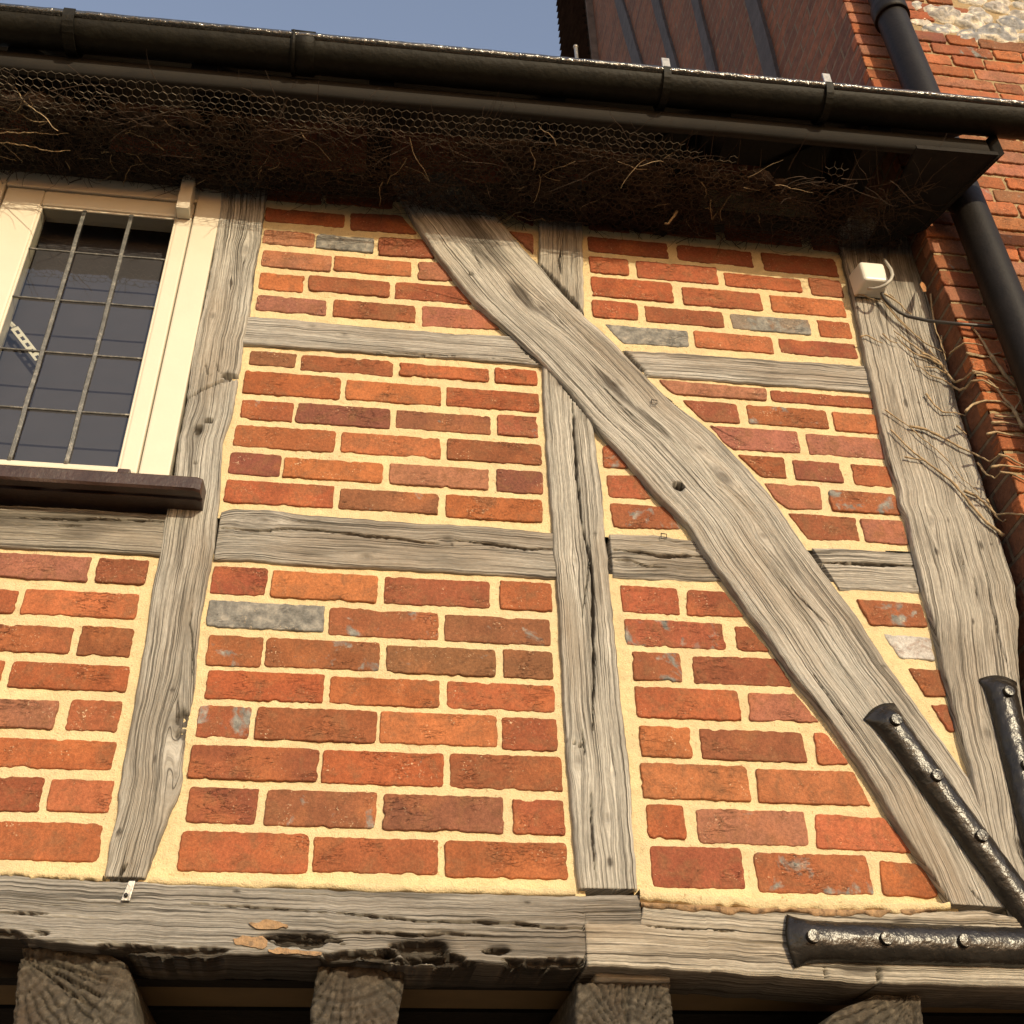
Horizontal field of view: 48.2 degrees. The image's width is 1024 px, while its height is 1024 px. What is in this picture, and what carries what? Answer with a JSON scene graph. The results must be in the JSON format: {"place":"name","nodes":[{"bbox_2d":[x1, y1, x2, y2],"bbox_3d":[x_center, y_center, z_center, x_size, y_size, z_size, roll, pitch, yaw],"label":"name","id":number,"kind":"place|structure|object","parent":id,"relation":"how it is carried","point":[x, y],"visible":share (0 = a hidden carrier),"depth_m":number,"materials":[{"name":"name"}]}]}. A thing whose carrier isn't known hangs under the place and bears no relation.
{"place":"outdoors","nodes":[
{"label":"outdoors","id":0,"kind":"place"},
{"bbox_2d":[0,0,560,55],"label":"sky","id":1,"kind":"structure","parent":0,"point":[520,26],"materials":[{"name":"blue"}]},
{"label":"pavement","id":2,"kind":"structure","parent":0,"visible":0},
{"bbox_2d":[0,46,1023,1023],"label":"timber framed house","id":3,"kind":"structure","parent":2,"relation":"on","point":[381,640],"depth_m":2.33,"materials":[{"name":"brick"}]},
{"bbox_2d":[0,170,221,514],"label":"window","id":4,"kind":"structure","parent":3,"relation":"in","point":[104,285],"depth_m":2.66,"materials":[{"name":"beige paint"}]},
{"bbox_2d":[121,881,134,900],"bbox_3d":[-0.626,0.617,1.863,0.018,0.033,0.006,4,-36,-7],"label":"fixing strip","id":5,"kind":"object","parent":3,"relation":"attached to","point":[127,894],"visible":1,"depth_m":1.86,"materials":[{"name":"metal"}]},
{"bbox_2d":[0,67,863,245],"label":"wire netting","id":6,"kind":"object","parent":3,"relation":"attached to","point":[390,157],"visible":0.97,"depth_m":2.83,"materials":[{"name":"black metal"}]},
{"bbox_2d":[0,73,839,236],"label":"dead creeper","id":7,"kind":"object","parent":6,"relation":"hanging from","point":[672,217],"visible":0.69,"depth_m":2.84,"materials":[{"name":"brown plant"}]},
{"bbox_2d":[0,50,957,260],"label":"twigs","id":8,"kind":"object","parent":6,"relation":"on","point":[87,168],"visible":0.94,"depth_m":2.88,"materials":[{"name":"brown plant"}]},
{"bbox_2d":[0,3,1023,139],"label":"gutter","id":9,"kind":"object","parent":3,"relation":"attached to","point":[72,32],"visible":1,"depth_m":2.75,"materials":[{"name":"paint"}]},
{"bbox_2d":[573,44,578,57],"bbox_3d":[0.330,-1.957,5.463,0.023,0.941,0.024,4,-36,-7],"label":"vent pipe","id":10,"kind":"object","parent":3,"relation":"on","point":[575,46],"visible":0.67,"depth_m":5.71,"materials":[{"name":"metal"}]},
{"bbox_2d":[849,258,893,297],"bbox_3d":[0.951,-0.620,2.999,0.099,0.153,0.085,4,-36,-7],"label":"security light","id":11,"kind":"object","parent":3,"relation":"attached to","point":[870,280],"visible":1,"depth_m":2.98,"materials":[{"name":"white plastic"}]},
{"bbox_2d":[880,292,993,327],"bbox_3d":[1.099,-0.515,2.911,0.276,0.200,0.031,-11,-37,12],"label":"power cable","id":12,"kind":"object","parent":11,"relation":"hanging from","point":[890,304],"visible":0.83,"depth_m":2.91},
{"bbox_2d":[785,914,1023,967],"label":"iron strap","id":13,"kind":"object","parent":3,"relation":"attached to","point":[810,941],"visible":1,"depth_m":1.97,"materials":[{"name":"black metal"}]},
{"bbox_2d":[920,282,925,291],"bbox_3d":[1.075,-0.592,2.991,0.012,0.088,0.075,-18,-39,21],"label":"dry leaf","id":14,"kind":"object","parent":3,"relation":"attached to","point":[923,286],"visible":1,"depth_m":2.99,"materials":[{"name":"orange plant"}]},
{"bbox_2d":[864,703,1023,926],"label":"iron strap","id":15,"kind":"object","parent":3,"relation":"attached to","point":[887,722],"visible":0.99,"depth_m":2.14,"materials":[{"name":"black metal"}]},
{"bbox_2d":[979,675,1023,849],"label":"iron strap","id":16,"kind":"object","parent":3,"relation":"attached to","point":[1001,692],"visible":1,"depth_m":2.26,"materials":[{"name":"black metal"}]},
{"bbox_2d":[556,0,1023,693],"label":"brick house","id":17,"kind":"structure","parent":2,"relation":"on","point":[972,46],"depth_m":3.66,"materials":[{"name":"red brick"}]},
{"bbox_2d":[854,293,1023,536],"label":"dead ivy","id":18,"kind":"object","parent":17,"relation":"attached to","point":[1007,403],"visible":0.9,"depth_m":2.74,"materials":[{"name":"brown plant"}]},
{"bbox_2d":[868,0,1023,403],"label":"downpipe","id":19,"kind":"object","parent":17,"relation":"attached to","point":[995,275],"visible":0.68,"depth_m":2.95,"materials":[{"name":"black metal"}]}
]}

